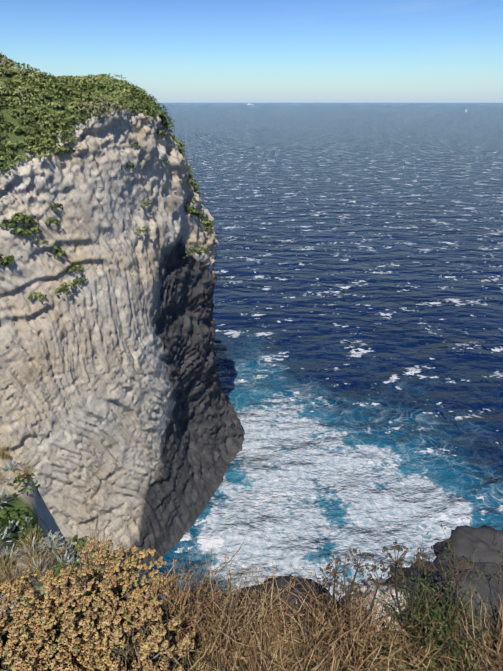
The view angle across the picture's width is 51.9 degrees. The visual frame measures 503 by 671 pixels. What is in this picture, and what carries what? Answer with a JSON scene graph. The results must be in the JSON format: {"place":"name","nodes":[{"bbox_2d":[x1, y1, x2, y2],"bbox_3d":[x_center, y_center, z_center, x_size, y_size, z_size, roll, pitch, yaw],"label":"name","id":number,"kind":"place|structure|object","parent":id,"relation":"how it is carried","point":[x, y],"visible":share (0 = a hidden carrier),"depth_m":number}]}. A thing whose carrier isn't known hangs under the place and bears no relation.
{"place":"outdoors","nodes":[
{"label":"outdoors","id":0,"kind":"place"},
{"bbox_2d":[0,67,244,577],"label":"cliff","id":1,"kind":"structure","parent":0,"point":[117,411],"depth_m":73.06},
{"bbox_2d":[0,53,201,194],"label":"hill shrubs","id":2,"kind":"object","parent":1,"relation":"on","point":[122,91],"visible":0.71,"depth_m":64.16},
{"bbox_2d":[0,110,213,301],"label":"cliff plants","id":3,"kind":"object","parent":1,"relation":"on","point":[191,210],"visible":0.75,"depth_m":63.55},
{"bbox_2d":[0,451,502,670],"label":"terrain","id":4,"kind":"structure","parent":0,"point":[33,503],"depth_m":10.39},
{"bbox_2d":[0,438,123,603],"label":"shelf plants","id":5,"kind":"object","parent":4,"relation":"on","point":[22,526],"visible":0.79,"depth_m":11.39},
{"bbox_2d":[0,523,502,670],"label":"coastal vegetation","id":6,"kind":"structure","parent":4,"relation":"on","point":[82,642],"depth_m":1.77},
{"bbox_2d":[232,575,339,637],"bbox_3d":[0.142,1.087,2.051,0.443,0.166,0.323,0,24,-1],"label":"rock","id":7,"kind":"object","parent":4,"relation":"on","point":[284,581],"visible":0.19,"depth_m":2.03},
{"bbox_2d":[345,577,408,636],"bbox_3d":[0.531,1.095,2.059,0.341,0.168,0.285,0,24,-1],"label":"rock","id":8,"kind":"object","parent":4,"relation":"on","point":[364,582],"visible":0.23,"depth_m":2.03},
{"bbox_2d":[385,573,448,632],"bbox_3d":[0.709,1.096,2.079,0.443,0.220,0.333,0,24,-1],"label":"rock","id":9,"kind":"object","parent":4,"relation":"on","point":[405,609],"visible":0.15,"depth_m":1.99},
{"bbox_2d":[386,555,502,645],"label":"rock","id":10,"kind":"object","parent":4,"relation":"on","point":[491,585],"visible":0.25,"depth_m":2.02},
{"bbox_2d":[433,525,502,567],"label":"rock","id":11,"kind":"object","parent":4,"relation":"on","point":[467,540],"visible":0.25,"depth_m":2.26},
{"bbox_2d":[0,0,502,102],"label":"sky","id":12,"kind":"structure","parent":0,"point":[177,51]},
{"bbox_2d":[132,103,502,610],"bbox_3d":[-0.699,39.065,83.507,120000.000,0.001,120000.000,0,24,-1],"label":"sea","id":13,"kind":"structure","parent":0,"point":[357,298],"depth_m":176.71}
]}

